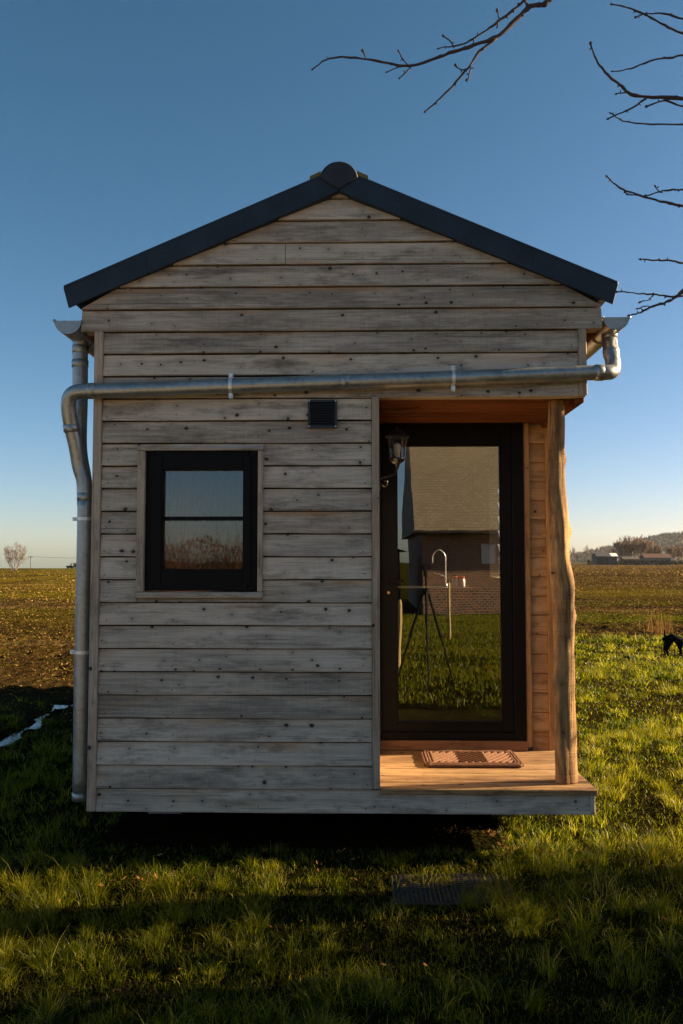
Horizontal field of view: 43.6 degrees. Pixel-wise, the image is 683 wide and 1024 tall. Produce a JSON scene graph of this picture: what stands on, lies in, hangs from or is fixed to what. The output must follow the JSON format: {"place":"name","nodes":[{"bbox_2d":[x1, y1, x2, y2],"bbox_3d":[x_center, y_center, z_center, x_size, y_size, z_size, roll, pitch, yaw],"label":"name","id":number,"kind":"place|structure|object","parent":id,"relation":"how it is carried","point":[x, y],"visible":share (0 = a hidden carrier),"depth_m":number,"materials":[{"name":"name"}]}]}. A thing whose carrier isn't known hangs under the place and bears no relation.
{"place":"outdoors","nodes":[
{"label":"outdoors","id":0,"kind":"place"},
{"bbox_2d":[0,563,682,1023],"bbox_3d":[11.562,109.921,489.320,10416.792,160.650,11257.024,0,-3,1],"label":"ground","id":1,"kind":"structure","parent":0,"point":[318,833],"depth_m":4.27,"materials":[{"name":"green plant"}]},
{"bbox_2d":[3,542,28,570],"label":"bare tree","id":2,"kind":"object","parent":1,"relation":"on","point":[12,558],"visible":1,"depth_m":146.94,"materials":[{"name":"plant"}]},
{"bbox_2d":[0,702,72,745],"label":"puddle","id":3,"kind":"object","parent":1,"relation":"on","point":[16,734],"visible":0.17,"depth_m":8.33,"materials":[{"name":"blue liquid"}]},
{"bbox_2d":[0,824,677,1010],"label":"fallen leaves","id":4,"kind":"object","parent":1,"relation":"on","point":[468,919],"visible":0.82,"depth_m":4.28,"materials":[{"name":"brown plant"}]},
{"bbox_2d":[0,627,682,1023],"bbox_3d":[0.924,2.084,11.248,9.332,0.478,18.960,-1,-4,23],"label":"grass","id":5,"kind":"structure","parent":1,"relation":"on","point":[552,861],"depth_m":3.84,"materials":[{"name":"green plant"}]},
{"bbox_2d":[0,565,682,723],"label":"field stubble","id":6,"kind":"object","parent":1,"relation":"on","point":[588,568],"visible":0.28,"depth_m":37.50,"materials":[{"name":"brown plant"}]},
{"bbox_2d":[53,161,630,815],"bbox_3d":[0.065,0.148,7.877,3.168,3.765,6.696,0,-3,1],"label":"wooden cabin","id":7,"kind":"object","parent":1,"relation":"on","point":[297,355],"visible":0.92,"depth_m":4.67,"materials":[{"name":"grey wood"}]},
{"bbox_2d":[134,447,263,597],"bbox_3d":[-0.768,0.058,4.668,0.693,0.818,0.110,0,-3,1],"label":"window","id":8,"kind":"structure","parent":7,"relation":"in","point":[152,463],"depth_m":4.64,"materials":[{"name":"black wood"}]},
{"bbox_2d":[163,471,240,568],"bbox_3d":[-0.754,0.047,4.779,0.500,0.601,0.031,0,-3,1],"label":"net curtain","id":9,"kind":"object","parent":7,"relation":"hanging from","point":[201,523],"depth_m":4.78,"materials":[{"name":"fabric"}]},
{"bbox_2d":[379,427,408,488],"bbox_3d":[0.306,-0.318,5.042,0.192,0.375,0.148,0,-3,1],"label":"wall lantern","id":10,"kind":"object","parent":7,"relation":"attached to","point":[396,449],"depth_m":5.03,"materials":[{"name":"black metal"}]},
{"bbox_2d":[381,586,500,708],"bbox_3d":[0.791,1.129,7.225,1.008,0.990,0.610,0,-3,1],"label":"kitchen counter","id":11,"kind":"object","parent":7,"relation":"in","point":[448,647],"visible":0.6,"depth_m":6.95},
{"bbox_2d":[432,550,447,586],"bbox_3d":[0.824,0.471,7.155,0.134,0.315,0.035,1,-3,-14],"label":"kitchen tap","id":12,"kind":"object","parent":11,"relation":"on","point":[445,584],"visible":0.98,"depth_m":7.16,"materials":[{"name":"metal"}]},
{"bbox_2d":[452,576,457,586],"bbox_3d":[0.945,0.581,7.109,0.052,0.089,0.051,0,-3,1],"label":"jar","id":13,"kind":"object","parent":11,"relation":"on","point":[454,581],"visible":0.97,"depth_m":7.09,"materials":[{"name":"clear glass"}]},
{"bbox_2d":[459,576,464,586],"bbox_3d":[1.003,0.581,7.107,0.052,0.089,0.051,0,-3,1],"label":"jar","id":14,"kind":"object","parent":11,"relation":"on","point":[461,581],"visible":0.98,"depth_m":7.09,"materials":[{"name":"white glass"}]},
{"bbox_2d":[381,432,513,731],"bbox_3d":[0.682,0.442,5.524,0.844,1.934,0.122,0,-3,1],"label":"door","id":15,"kind":"structure","parent":7,"relation":"in","point":[502,440],"depth_m":5.52,"materials":[{"name":"black metal"}]},
{"bbox_2d":[419,750,523,767],"bbox_3d":[0.780,1.492,5.175,0.594,0.027,0.394,0,-3,1],"label":"doormat","id":16,"kind":"object","parent":7,"relation":"on","point":[473,758],"visible":1,"depth_m":5.12,"materials":[{"name":"fabric"}]},
{"bbox_2d":[391,873,517,904],"bbox_3d":[0.525,1.793,4.055,0.567,0.035,0.347,0,-3,1],"label":"rubber mat","id":17,"kind":"object","parent":1,"relation":"on","point":[424,889],"visible":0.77,"depth_m":4.06,"materials":[{"name":"black rubber"}]},
{"bbox_2d":[311,0,682,315],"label":"bare tree","id":18,"kind":"object","parent":1,"relation":"on","point":[518,17],"visible":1,"depth_m":3.80,"materials":[{"name":"brown plant"}]},
{"bbox_2d":[586,544,590,559],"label":"skyline tree","id":19,"kind":"object","parent":1,"relation":"on","point":[588,556],"visible":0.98,"depth_m":507.01,"materials":[{"name":"plant"}]},
{"bbox_2d":[592,553,608,564],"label":"farm barn","id":20,"kind":"structure","parent":1,"relation":"on","point":[600,558],"depth_m":396.81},
{"bbox_2d":[604,544,612,552],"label":"skyline tree","id":21,"kind":"object","parent":1,"relation":"on","point":[608,550],"visible":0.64,"depth_m":500.90,"materials":[{"name":"brown plant"}]},
{"bbox_2d":[608,553,617,564],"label":"white shed","id":22,"kind":"structure","parent":1,"relation":"on","point":[612,558],"depth_m":388.96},
{"bbox_2d":[612,539,632,556],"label":"russet tree","id":23,"kind":"object","parent":1,"relation":"on","point":[618,546],"visible":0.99,"depth_m":417.44,"materials":[{"name":"brown plant"}]},
{"bbox_2d":[619,557,639,564],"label":"outbuilding","id":24,"kind":"structure","parent":1,"relation":"on","point":[627,559],"depth_m":384.94,"materials":[{"name":"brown tile"}]},
{"bbox_2d":[619,535,640,556],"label":"russet tree","id":25,"kind":"object","parent":1,"relation":"on","point":[631,549],"visible":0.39,"depth_m":431.18,"materials":[{"name":"brown plant"}]},
{"bbox_2d":[633,534,651,555],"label":"russet tree","id":26,"kind":"object","parent":1,"relation":"on","point":[640,543],"visible":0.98,"depth_m":415.57,"materials":[{"name":"brown plant"}]},
{"bbox_2d":[615,560,682,564],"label":"field hedge","id":27,"kind":"object","parent":1,"relation":"on","point":[672,562],"visible":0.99,"depth_m":369.00,"materials":[{"name":"brown plant"}]},
{"bbox_2d":[642,540,656,553],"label":"russet tree","id":28,"kind":"object","parent":1,"relation":"on","point":[651,546],"visible":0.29,"depth_m":429.07,"materials":[{"name":"brown plant"}]},
{"bbox_2d":[639,554,672,564],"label":"farmhouse","id":29,"kind":"object","parent":1,"relation":"on","point":[656,557],"visible":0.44,"depth_m":376.45,"materials":[{"name":"white tile"}]},
{"bbox_2d":[649,544,663,553],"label":"russet tree","id":30,"kind":"object","parent":1,"relation":"on","point":[658,549],"visible":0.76,"depth_m":422.38,"materials":[{"name":"brown plant"}]},
{"bbox_2d":[642,604,673,635],"bbox_3d":[6.679,2.244,18.266,0.981,0.859,0.808,2,-4,-25],"label":"dry weed clump","id":31,"kind":"object","parent":1,"relation":"on","point":[658,629],"visible":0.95,"depth_m":18.15,"materials":[{"name":"beige plant"}]},
{"bbox_2d":[665,544,678,560],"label":"russet tree","id":32,"kind":"object","parent":1,"relation":"on","point":[671,550],"visible":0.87,"depth_m":423.31,"materials":[{"name":"brown plant"}]},
{"bbox_2d":[662,630,682,656],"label":"dog","id":33,"kind":"object","parent":1,"relation":"on","point":[670,639],"visible":0.99,"depth_m":14.06},
{"bbox_2d":[675,543,682,563],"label":"russet tree","id":34,"kind":"object","parent":1,"relation":"on","point":[679,553],"visible":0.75,"depth_m":431.38,"materials":[{"name":"brown plant"}]},
{"bbox_2d":[0,0,682,567],"label":"sky","id":35,"kind":"structure","parent":0,"point":[128,128],"materials":[{"name":"blue"}]},
{"bbox_2d":[498,531,682,562],"bbox_3d":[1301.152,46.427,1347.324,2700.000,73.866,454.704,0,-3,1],"label":"hill","id":36,"kind":"structure","parent":0,"point":[663,535],"depth_m":1441.09,"materials":[{"name":"plant"}]}
]}

